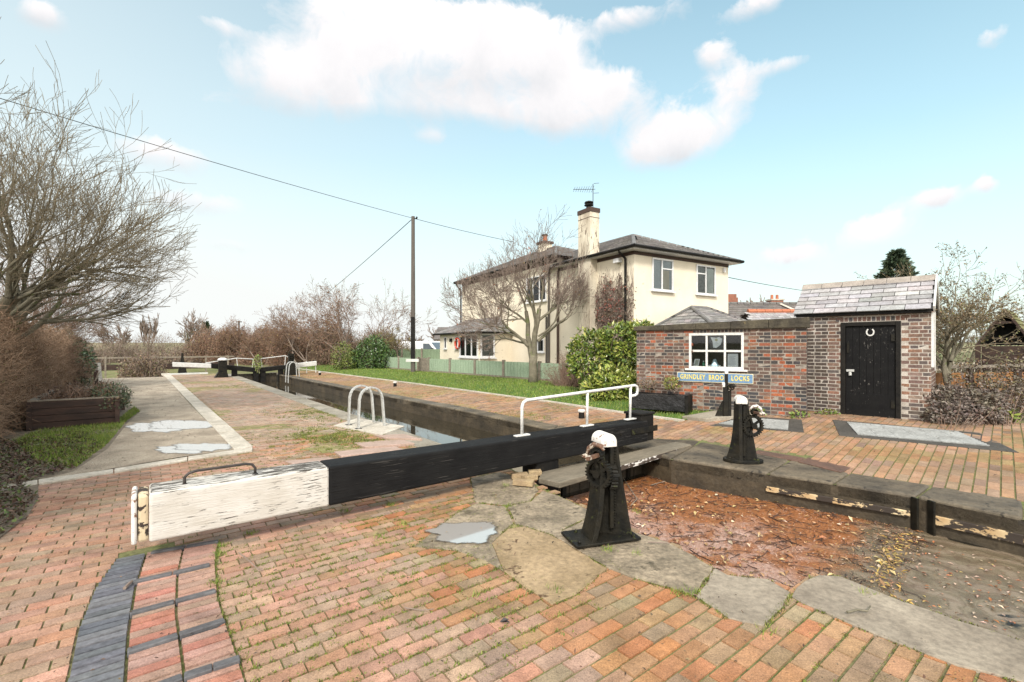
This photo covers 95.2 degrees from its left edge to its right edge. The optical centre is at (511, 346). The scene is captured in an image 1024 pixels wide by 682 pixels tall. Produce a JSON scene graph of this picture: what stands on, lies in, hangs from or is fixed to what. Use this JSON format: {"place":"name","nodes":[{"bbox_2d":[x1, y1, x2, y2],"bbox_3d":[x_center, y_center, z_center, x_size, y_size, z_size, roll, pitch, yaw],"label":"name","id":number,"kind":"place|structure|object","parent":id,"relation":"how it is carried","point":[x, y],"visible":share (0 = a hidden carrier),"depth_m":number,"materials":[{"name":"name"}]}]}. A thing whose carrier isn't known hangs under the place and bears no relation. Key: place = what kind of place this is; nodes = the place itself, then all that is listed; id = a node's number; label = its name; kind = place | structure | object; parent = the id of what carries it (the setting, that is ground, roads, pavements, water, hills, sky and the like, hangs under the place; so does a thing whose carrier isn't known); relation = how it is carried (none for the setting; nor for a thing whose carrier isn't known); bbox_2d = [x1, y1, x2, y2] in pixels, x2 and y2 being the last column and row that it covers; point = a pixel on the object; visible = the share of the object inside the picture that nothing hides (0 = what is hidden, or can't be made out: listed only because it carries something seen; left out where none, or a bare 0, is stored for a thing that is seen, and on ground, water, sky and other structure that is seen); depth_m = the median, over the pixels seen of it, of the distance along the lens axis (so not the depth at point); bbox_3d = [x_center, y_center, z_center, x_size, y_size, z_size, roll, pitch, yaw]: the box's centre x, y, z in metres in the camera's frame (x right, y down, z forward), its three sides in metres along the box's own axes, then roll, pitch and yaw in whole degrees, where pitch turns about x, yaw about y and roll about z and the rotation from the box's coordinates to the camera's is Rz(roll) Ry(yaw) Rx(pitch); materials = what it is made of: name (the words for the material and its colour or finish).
{"place":"outdoors","nodes":[
{"label":"outdoors","id":0,"kind":"place"},
{"bbox_2d":[0,384,137,536],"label":"soil","id":1,"kind":"structure","parent":0,"point":[23,431],"depth_m":6.59,"materials":[{"name":"soil"}]},
{"bbox_2d":[0,283,94,453],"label":"hedge","id":2,"kind":"object","parent":1,"relation":"on","point":[36,360],"visible":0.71,"depth_m":10.39,"materials":[{"name":"brown plant"}]},
{"bbox_2d":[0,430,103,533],"bbox_3d":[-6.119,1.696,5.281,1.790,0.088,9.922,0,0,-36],"label":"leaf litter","id":3,"kind":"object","parent":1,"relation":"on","point":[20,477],"visible":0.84,"depth_m":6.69,"materials":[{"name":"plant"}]},
{"bbox_2d":[26,387,124,430],"bbox_3d":[-10.244,1.433,11.163,1.460,0.635,2.980,0,0,-38],"label":"planter","id":4,"kind":"object","parent":1,"relation":"on","point":[48,410],"visible":0.76,"depth_m":9.99,"materials":[{"name":"wood"}]},
{"bbox_2d":[24,378,123,401],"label":"dead plants","id":5,"kind":"object","parent":4,"relation":"in","point":[75,392],"visible":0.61,"depth_m":10.72,"materials":[{"name":"brown plant"}]},
{"bbox_2d":[90,381,133,409],"bbox_3d":[-9.082,1.121,10.599,0.827,0.631,0.823,0,0,-32],"label":"hebe","id":6,"kind":"object","parent":4,"relation":"in","point":[124,401],"visible":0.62,"depth_m":10.55,"materials":[{"name":"green plant"}]},
{"bbox_2d":[12,406,139,467],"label":"grass","id":7,"kind":"structure","parent":1,"relation":"on","point":[110,434],"depth_m":8.64,"materials":[{"name":"green plant"}]},
{"bbox_2d":[68,340,97,386],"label":"ivy bush","id":8,"kind":"object","parent":1,"relation":"on","point":[90,353],"visible":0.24,"depth_m":18.37,"materials":[{"name":"green plant"}]},
{"bbox_2d":[0,17,201,355],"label":"bare tree","id":9,"kind":"object","parent":1,"relation":"on","point":[32,296],"visible":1,"depth_m":10.35,"materials":[{"name":"brown plant"}]},
{"bbox_2d":[50,377,233,477],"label":"path","id":10,"kind":"structure","parent":0,"point":[130,446],"depth_m":9.29,"materials":[{"name":"concrete"}]},
{"bbox_2d":[151,420,211,428],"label":"puddle","id":11,"kind":"object","parent":10,"relation":"on","point":[180,424],"visible":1,"depth_m":10.32,"materials":[{"name":"grey liquid"}]},
{"bbox_2d":[175,443,230,451],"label":"puddle","id":12,"kind":"object","parent":10,"relation":"on","point":[207,447],"visible":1,"depth_m":8.06,"materials":[{"name":"grey liquid"}]},
{"bbox_2d":[127,539,243,681],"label":"paving","id":13,"kind":"structure","parent":0,"point":[212,646],"depth_m":2.95,"materials":[{"name":"brick"}]},
{"bbox_2d":[258,381,644,497],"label":"water","id":14,"kind":"structure","parent":0,"point":[438,430],"depth_m":13.21,"materials":[{"name":"grey liquid"}]},
{"bbox_2d":[0,362,1008,681],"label":"ground","id":15,"kind":"structure","parent":0,"point":[170,544],"depth_m":2.92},
{"bbox_2d":[0,245,137,389],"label":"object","id":16,"kind":"object","parent":15,"relation":"on","point":[73,324],"visible":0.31,"depth_m":18.41,"materials":[{"name":"brown plant"}]},
{"bbox_2d":[68,553,144,681],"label":"blue brick band","id":17,"kind":"object","parent":15,"relation":"on","point":[103,630],"visible":0.98,"depth_m":2.88,"materials":[{"name":"brick"}]},
{"bbox_2d":[90,334,148,362],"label":"thicket","id":18,"kind":"object","parent":15,"relation":"on","point":[115,352],"visible":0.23,"depth_m":53.45,"materials":[{"name":"brown plant"}]},
{"bbox_2d":[1,447,251,490],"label":"kerb","id":19,"kind":"structure","parent":15,"relation":"on","point":[124,469],"depth_m":6.61,"materials":[{"name":"stone"}]},
{"bbox_2d":[115,350,168,377],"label":"thicket","id":20,"kind":"object","parent":15,"relation":"on","point":[131,367],"visible":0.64,"depth_m":33.05,"materials":[{"name":"brown plant"}]},
{"bbox_2d":[112,332,186,361],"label":"thicket","id":21,"kind":"object","parent":15,"relation":"on","point":[151,347],"visible":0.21,"depth_m":55.51,"materials":[{"name":"brown plant"}]},
{"bbox_2d":[94,355,233,377],"bbox_3d":[-26.443,1.850,35.221,9.600,2.200,0.120,0,0,-38],"label":"footbridge rail","id":22,"kind":"object","parent":15,"relation":"on","point":[110,367],"visible":0.31,"depth_m":35.45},
{"bbox_2d":[127,539,239,681],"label":"kicking rib","id":23,"kind":"object","parent":15,"relation":"on","point":[207,669],"visible":0.89,"depth_m":2.88,"materials":[{"name":"grey brick"}]},
{"bbox_2d":[176,308,213,342],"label":"bare tree","id":24,"kind":"object","parent":15,"relation":"on","point":[192,327],"visible":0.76,"depth_m":80.41,"materials":[{"name":"brown plant"}]},
{"bbox_2d":[161,373,252,449],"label":"kerb","id":25,"kind":"structure","parent":15,"relation":"on","point":[233,438],"depth_m":11.15,"materials":[{"name":"concrete"}]},
{"bbox_2d":[180,325,237,362],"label":"thicket","id":26,"kind":"object","parent":15,"relation":"on","point":[199,337],"visible":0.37,"depth_m":49.12,"materials":[{"name":"brown plant"}]},
{"bbox_2d":[334,418,403,434],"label":"landing slab","id":27,"kind":"structure","parent":15,"relation":"on","point":[371,427],"depth_m":10.05,"materials":[{"name":"concrete"}]},
{"bbox_2d":[345,385,385,428],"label":"ladder hoops","id":28,"kind":"object","parent":27,"relation":"on","point":[359,404],"visible":0.97,"depth_m":10.11,"materials":[{"name":"metal"}]},
{"bbox_2d":[414,503,512,571],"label":"stone slab","id":29,"kind":"structure","parent":15,"relation":"on","point":[486,512],"depth_m":4.35,"materials":[{"name":"stone"}]},
{"bbox_2d":[425,522,496,542],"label":"puddle","id":30,"kind":"object","parent":29,"relation":"on","point":[475,532],"visible":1,"depth_m":4.37,"materials":[{"name":"grey liquid"}]},
{"bbox_2d":[471,472,537,505],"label":"stone slab","id":31,"kind":"structure","parent":15,"relation":"on","point":[484,487],"depth_m":5.64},
{"bbox_2d":[511,469,541,486],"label":"wood offcuts","id":32,"kind":"object","parent":31,"relation":"on","point":[526,479],"visible":0.95,"depth_m":6.01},
{"bbox_2d":[492,526,606,604],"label":"stone slab","id":33,"kind":"structure","parent":15,"relation":"on","point":[542,559],"depth_m":3.73,"materials":[{"name":"stone"}]},
{"bbox_2d":[508,491,631,577],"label":"stone slab","id":34,"kind":"structure","parent":15,"relation":"on","point":[550,517],"depth_m":4.78,"materials":[{"name":"stone"}]},
{"bbox_2d":[563,520,712,595],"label":"stone slab","id":35,"kind":"structure","parent":15,"relation":"on","point":[670,565],"depth_m":3.76,"materials":[{"name":"stone"}]},
{"bbox_2d":[561,430,640,548],"bbox_3d":[0.803,1.257,4.222,0.630,0.950,0.358,0,0,-17],"label":"paddle gear","id":36,"kind":"object","parent":35,"relation":"on","point":[606,520],"visible":1,"depth_m":4.19,"materials":[{"name":"black metal"}]},
{"bbox_2d":[696,569,788,625],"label":"stone slab","id":37,"kind":"structure","parent":15,"relation":"on","point":[755,600],"depth_m":3.25,"materials":[{"name":"stone"}]},
{"bbox_2d":[792,575,1023,681],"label":"stone slab","id":38,"kind":"structure","parent":15,"relation":"on","point":[957,643],"depth_m":2.89,"materials":[{"name":"stone"}]},
{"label":"lock wall","id":39,"kind":"structure","parent":15,"relation":"on","visible":0},
{"bbox_2d":[172,355,316,381],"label":"lock gate","id":40,"kind":"structure","parent":39,"relation":"attached to","point":[262,376],"depth_m":27.57,"materials":[{"name":"white paint"}]},
{"bbox_2d":[228,374,440,446],"bbox_3d":[-9.034,1.858,17.987,0.460,0.252,28.486,0,0,-38],"label":"lock coping","id":41,"kind":"object","parent":39,"relation":"on","point":[341,414],"visible":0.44,"depth_m":13.21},
{"bbox_2d":[300,364,711,419],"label":"grass","id":42,"kind":"structure","parent":0,"point":[452,376],"depth_m":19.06,"materials":[{"name":"green plant"}]},
{"bbox_2d":[330,341,360,369],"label":"green shrub","id":43,"kind":"object","parent":42,"relation":"on","point":[344,357],"visible":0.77,"depth_m":30.89,"materials":[{"name":"green plant"}]},
{"bbox_2d":[349,334,397,368],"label":"green shrub","id":44,"kind":"object","parent":42,"relation":"on","point":[373,355],"visible":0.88,"depth_m":30.63,"materials":[{"name":"green plant"}]},
{"bbox_2d":[354,325,410,358],"bbox_3d":[-9.773,0.038,35.673,4.695,3.473,4.610,0,0,0],"label":"hawthorn","id":45,"kind":"object","parent":42,"relation":"on","point":[391,345],"visible":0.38,"depth_m":35.69,"materials":[{"name":"brown plant"}]},
{"bbox_2d":[406,216,418,371],"bbox_3d":[-5.625,-2.934,26.567,0.720,8.869,0.335,0,0,0],"label":"utility pole","id":46,"kind":"object","parent":42,"relation":"on","point":[412,360],"visible":0.91,"depth_m":26.49,"materials":[{"name":"black paint"}]},
{"bbox_2d":[438,204,598,382],"bbox_3d":[0.342,-2.035,19.063,6.722,7.280,5.603,0,0,0],"label":"rowan tree","id":47,"kind":"object","parent":42,"relation":"on","point":[527,342],"visible":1,"depth_m":19.01,"materials":[{"name":"brown plant"}]},
{"bbox_2d":[537,349,588,386],"bbox_3d":[2.014,0.839,17.585,2.318,1.662,1.521,0,0,0],"label":"brown shrub","id":48,"kind":"object","parent":42,"relation":"on","point":[565,379],"visible":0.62,"depth_m":17.38,"materials":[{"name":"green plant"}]},
{"bbox_2d":[580,363,636,400],"bbox_3d":[2.891,1.084,13.485,1.853,1.265,1.406,0,0,21],"label":"laurel bush","id":49,"kind":"object","parent":42,"relation":"on","point":[615,377],"visible":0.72,"depth_m":13.17,"materials":[{"name":"green plant"}]},
{"bbox_2d":[565,318,654,389],"bbox_3d":[3.306,0.313,15.140,3.234,2.491,1.831,0,0,0],"label":"laurel bush","id":50,"kind":"object","parent":42,"relation":"on","point":[610,349],"visible":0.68,"depth_m":14.79,"materials":[{"name":"green plant"}]},
{"bbox_2d":[632,392,692,414],"bbox_3d":[3.559,1.370,11.238,1.390,0.480,0.460,0,0,34],"label":"planter","id":51,"kind":"object","parent":42,"relation":"on","point":[665,401],"visible":0.86,"depth_m":11.03,"materials":[{"name":"black wood"}]},
{"bbox_2d":[682,410,751,421],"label":"concrete slab","id":52,"kind":"structure","parent":42,"relation":"on","point":[709,416],"depth_m":10.12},
{"bbox_2d":[0,374,1017,681],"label":"paving","id":53,"kind":"structure","parent":0,"point":[240,406],"depth_m":3.15,"materials":[{"name":"brick"}]},
{"bbox_2d":[285,434,421,464],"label":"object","id":54,"kind":"object","parent":53,"relation":"on","point":[369,447],"visible":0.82,"depth_m":7.98,"materials":[{"name":"beige brick"}]},
{"bbox_2d":[192,384,568,451],"bbox_3d":[-6.667,1.673,17.252,7.554,0.154,21.192,0,0,-39],"label":"moss","id":55,"kind":"object","parent":53,"relation":"on","point":[334,439],"visible":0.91,"depth_m":9.26,"materials":[{"name":"green plant"}]},
{"bbox_2d":[6,474,993,681],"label":"fallen leaves","id":56,"kind":"object","parent":53,"relation":"on","point":[924,676],"visible":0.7,"depth_m":3.13,"materials":[{"name":"brown plant"}]},
{"bbox_2d":[166,402,1019,681],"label":"moss","id":57,"kind":"object","parent":53,"relation":"on","point":[218,551],"visible":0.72,"depth_m":3.32,"materials":[{"name":"green plant"}]},
{"bbox_2d":[0,0,1023,342],"label":"sky","id":58,"kind":"structure","parent":0,"point":[801,142],"materials":[{"name":"blue"}]},
{"bbox_2d":[234,352,1023,519],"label":"ground","id":59,"kind":"structure","parent":0,"point":[805,456],"depth_m":7.24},
{"bbox_2d":[201,319,251,362],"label":"thicket","id":60,"kind":"object","parent":59,"relation":"on","point":[217,352],"visible":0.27,"depth_m":47.05,"materials":[{"name":"brown plant"}]},
{"bbox_2d":[200,315,256,362],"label":"hawthorn","id":61,"kind":"object","parent":59,"relation":"on","point":[226,339],"visible":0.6,"depth_m":46.15,"materials":[{"name":"brown plant"}]},
{"bbox_2d":[217,313,289,364],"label":"hawthorn","id":62,"kind":"object","parent":59,"relation":"on","point":[249,336],"visible":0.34,"depth_m":41.73,"materials":[{"name":"brown plant"}]},
{"bbox_2d":[233,319,282,364],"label":"thicket","id":63,"kind":"object","parent":59,"relation":"on","point":[256,350],"visible":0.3,"depth_m":43.09,"materials":[{"name":"brown plant"}]},
{"bbox_2d":[260,317,319,365],"bbox_3d":[-18.158,0.114,39.926,6.220,5.742,4.085,0,0,0],"label":"thicket","id":64,"kind":"object","parent":59,"relation":"on","point":[281,361],"visible":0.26,"depth_m":39.20,"materials":[{"name":"brown plant"}]},
{"bbox_2d":[245,291,343,361],"bbox_3d":[-16.735,-1.512,37.606,8.200,6.402,5.837,0,0,0],"label":"hawthorn","id":65,"kind":"object","parent":59,"relation":"on","point":[289,340],"visible":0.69,"depth_m":36.87,"materials":[{"name":"brown plant"}]},
{"bbox_2d":[305,320,365,364],"bbox_3d":[-14.317,0.167,38.006,5.456,5.488,3.899,0,0,0],"label":"thicket","id":66,"kind":"object","parent":59,"relation":"on","point":[314,354],"visible":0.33,"depth_m":37.30,"materials":[{"name":"brown plant"}]},
{"bbox_2d":[272,274,438,368],"bbox_3d":[-11.316,-1.812,32.293,12.370,7.152,9.106,0,0,0],"label":"hawthorn","id":67,"kind":"object","parent":59,"relation":"on","point":[338,324],"visible":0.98,"depth_m":32.73,"materials":[{"name":"brown plant"}]},
{"bbox_2d":[391,348,439,358],"bbox_3d":[-7.777,0.860,35.970,5.375,1.380,0.156,0,0,22],"label":"fence","id":68,"kind":"object","parent":59,"relation":"on","point":[425,353],"visible":0.39,"depth_m":35.58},
{"bbox_2d":[375,356,573,381],"bbox_3d":[-3.607,1.150,25.591,0.140,1.000,18.295,0,0,-42],"label":"fence","id":69,"kind":"object","parent":59,"relation":"on","point":[505,369],"visible":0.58,"depth_m":23.32,"materials":[{"name":"green paint"}]},
{"bbox_2d":[297,368,684,421],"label":"kerb","id":70,"kind":"structure","parent":59,"relation":"on","point":[617,411],"depth_m":14.80,"materials":[{"name":"concrete"}]},
{"bbox_2d":[433,183,744,377],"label":"house","id":71,"kind":"structure","parent":59,"relation":"on","point":[669,279],"depth_m":20.25,"materials":[{"name":"beige paint"}]},
{"bbox_2d":[458,334,478,358],"bbox_3d":[-2.436,0.005,25.895,0.150,1.350,2.440,0,0,-31],"label":"window","id":72,"kind":"structure","parent":71,"relation":"in","point":[466,350],"depth_m":25.94,"materials":[{"name":"white plastic"}]},
{"bbox_2d":[578,262,636,353],"bbox_3d":[3.915,-1.427,19.203,0.574,3.954,3.031,0,0,-35],"label":"climbing plant","id":73,"kind":"object","parent":71,"relation":"attached to","point":[603,316],"visible":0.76,"depth_m":18.98,"materials":[{"name":"brown plant"}]},
{"bbox_2d":[651,257,675,292],"bbox_3d":[6.068,-2.830,18.773,1.330,1.340,0.150,0,0,-31],"label":"window","id":74,"kind":"structure","parent":71,"relation":"in","point":[662,269],"depth_m":18.76,"materials":[{"name":"white plastic"}]},
{"bbox_2d":[695,264,717,296],"bbox_3d":[8.383,-2.815,20.165,1.390,1.310,0.150,0,0,-31],"label":"window","id":75,"kind":"structure","parent":71,"relation":"in","point":[705,275],"depth_m":20.16,"materials":[{"name":"white plastic"}]},
{"bbox_2d":[656,305,744,324],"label":"outbuilding","id":76,"kind":"structure","parent":59,"relation":"on","point":[696,314],"depth_m":17.34,"materials":[{"name":"stone"}]},
{"bbox_2d":[634,317,809,416],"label":"brick building","id":77,"kind":"structure","parent":59,"relation":"on","point":[772,356],"depth_m":10.66,"materials":[{"name":"red brick"}]},
{"bbox_2d":[677,372,752,383],"bbox_3d":[4.705,0.738,10.915,1.660,0.225,0.031,0,0,34],"label":"sign","id":78,"kind":"object","parent":77,"relation":"attached to","point":[715,377],"visible":0.97,"depth_m":10.89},
{"bbox_2d":[685,333,747,371],"bbox_3d":[4.751,0.137,10.916,1.353,0.885,0.120,0,0,34],"label":"window","id":79,"kind":"structure","parent":77,"relation":"in","point":[699,368],"depth_m":10.89,"materials":[{"name":"white paint"}]},
{"bbox_2d":[728,294,797,317],"bbox_3d":[17.250,-0.825,33.000,10.100,5.750,6.882,0,0,0],"label":"bungalow","id":80,"kind":"object","parent":59,"relation":"on","point":[736,308],"visible":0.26,"depth_m":32.73,"materials":[{"name":"tile"}]},
{"bbox_2d":[740,309,800,319],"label":"outbuilding","id":81,"kind":"structure","parent":59,"relation":"on","point":[755,314],"depth_m":23.82,"materials":[{"name":"brick"}]},
{"bbox_2d":[793,274,939,420],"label":"shed","id":82,"kind":"structure","parent":59,"relation":"on","point":[871,347],"depth_m":10.05,"materials":[{"name":"brick"}]},
{"bbox_2d":[846,325,895,418],"bbox_3d":[7.660,0.540,10.014,0.850,1.940,0.089,0,0,45],"label":"door","id":83,"kind":"structure","parent":82,"relation":"in","point":[870,350],"depth_m":10.00,"materials":[{"name":"black paint"}]},
{"bbox_2d":[855,242,1023,401],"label":"tree","id":84,"kind":"object","parent":59,"relation":"on","point":[948,323],"visible":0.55,"depth_m":10.61,"materials":[{"name":"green plant"}]},
{"bbox_2d":[920,383,1016,430],"bbox_3d":[8.739,1.161,9.209,2.571,0.883,1.237,0,0,-25],"label":"purple shrub","id":85,"kind":"object","parent":59,"relation":"on","point":[965,406],"visible":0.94,"depth_m":9.08,"materials":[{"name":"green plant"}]},
{"bbox_2d":[936,364,1023,404],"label":"timber fence","id":86,"kind":"object","parent":59,"relation":"on","point":[939,378],"visible":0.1,"depth_m":11.08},
{"bbox_2d":[936,282,1023,372],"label":"tree","id":87,"kind":"object","parent":59,"relation":"on","point":[972,354],"visible":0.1,"depth_m":15.27,"materials":[{"name":"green plant"}]},
{"bbox_2d":[941,355,1023,425],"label":"purple shrub","id":88,"kind":"object","parent":59,"relation":"on","point":[1010,387],"visible":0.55,"depth_m":9.83,"materials":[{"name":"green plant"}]},
{"bbox_2d":[277,371,1023,501],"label":"paving","id":89,"kind":"structure","parent":0,"point":[676,429],"depth_m":8.11,"materials":[{"name":"brick"}]},
{"bbox_2d":[715,371,736,415],"bbox_3d":[4.585,1.062,10.069,0.443,1.040,0.143,0,0,17],"label":"paddle post","id":90,"kind":"object","parent":89,"relation":"on","point":[724,408],"visible":0.98,"depth_m":10.05,"materials":[{"name":"black metal"}]},
{"bbox_2d":[711,417,803,432],"bbox_3d":[5.080,1.589,9.590,1.617,0.146,1.172,0,0,36],"label":"drain cover","id":91,"kind":"object","parent":89,"relation":"on","point":[784,424],"visible":0.59,"depth_m":9.38,"materials":[{"name":"metal"}]},
{"bbox_2d":[833,420,1018,452],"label":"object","id":92,"kind":"object","parent":89,"relation":"on","point":[930,436],"visible":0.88,"depth_m":8.02,"materials":[{"name":"grey stone"}]},
{"bbox_2d":[277,375,1023,556],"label":"canal lock wall","id":93,"kind":"structure","parent":0,"point":[675,475],"depth_m":6.42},
{"bbox_2d":[131,384,690,544],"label":"lock gate","id":94,"kind":"structure","parent":93,"relation":"attached to","point":[171,509],"depth_m":4.89,"materials":[{"name":"black paint"}]},
{"bbox_2d":[269,372,1022,531],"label":"lock coping","id":95,"kind":"object","parent":93,"relation":"on","point":[707,454],"visible":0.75,"depth_m":6.40,"materials":[{"name":"stone"}]},
{"bbox_2d":[723,395,764,463],"bbox_3d":[3.461,1.235,6.976,0.568,0.990,0.366,0,0,32],"label":"paddle gear","id":96,"kind":"object","parent":95,"relation":"on","point":[742,449],"visible":1,"depth_m":6.92,"materials":[{"name":"black metal"}]},
{"bbox_2d":[756,450,849,472],"bbox_3d":[4.443,1.736,7.211,0.668,0.039,1.523,0,0,-26],"label":"coping board","id":97,"kind":"object","parent":95,"relation":"on","point":[839,468],"visible":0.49,"depth_m":6.95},
{"bbox_2d":[766,486,909,516],"bbox_3d":[4.048,1.950,5.915,1.504,0.070,0.032,0,0,40],"label":"coping board","id":98,"kind":"object","parent":93,"relation":"attached to","point":[890,510],"visible":1,"depth_m":5.84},
{"bbox_2d":[936,516,1023,544],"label":"coping board","id":99,"kind":"object","parent":93,"relation":"attached to","point":[998,534],"visible":1,"depth_m":4.95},
{"bbox_2d":[574,476,936,599],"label":"fallen leaves","id":100,"kind":"object","parent":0,"point":[772,517],"depth_m":5.29,"materials":[{"name":"plant"}]},
{"bbox_2d":[564,475,1023,640],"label":"water","id":101,"kind":"structure","parent":0,"point":[957,596],"depth_m":4.80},
{"bbox_2d":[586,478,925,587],"bbox_3d":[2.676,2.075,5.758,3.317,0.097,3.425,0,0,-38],"label":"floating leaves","id":102,"kind":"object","parent":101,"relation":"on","point":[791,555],"visible":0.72,"depth_m":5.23,"materials":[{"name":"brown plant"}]},
{"bbox_2d":[870,533,917,604],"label":"floating leaves","id":103,"kind":"object","parent":101,"relation":"on","point":[899,586],"visible":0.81,"depth_m":4.56,"materials":[{"name":"yellow plant"}]},
{"bbox_2d":[909,537,1023,629],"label":"floating leaves","id":104,"kind":"object","parent":101,"relation":"on","point":[990,599],"visible":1,"depth_m":4.13,"materials":[{"name":"brown plant"}]},
{"label":"yard","id":105,"kind":"structure","parent":0,"visible":0},
{"bbox_2d":[873,248,942,352],"bbox_3d":[21.430,-1.975,26.101,4.432,7.051,4.804,0,0,0],"label":"conifer","id":106,"kind":"object","parent":105,"relation":"on","point":[894,258],"visible":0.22,"depth_m":25.78,"materials":[{"name":"green plant"}]},
{"bbox_2d":[936,295,1023,372],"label":"garden hedge","id":107,"kind":"object","parent":105,"relation":"on","point":[955,363],"visible":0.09,"depth_m":14.75,"materials":[{"name":"brown plant"}]},
{"bbox_2d":[975,309,1023,371],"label":"timber shelter","id":108,"kind":"object","parent":105,"relation":"on","point":[1006,329],"visible":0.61,"depth_m":12.33,"materials":[{"name":"wood"}]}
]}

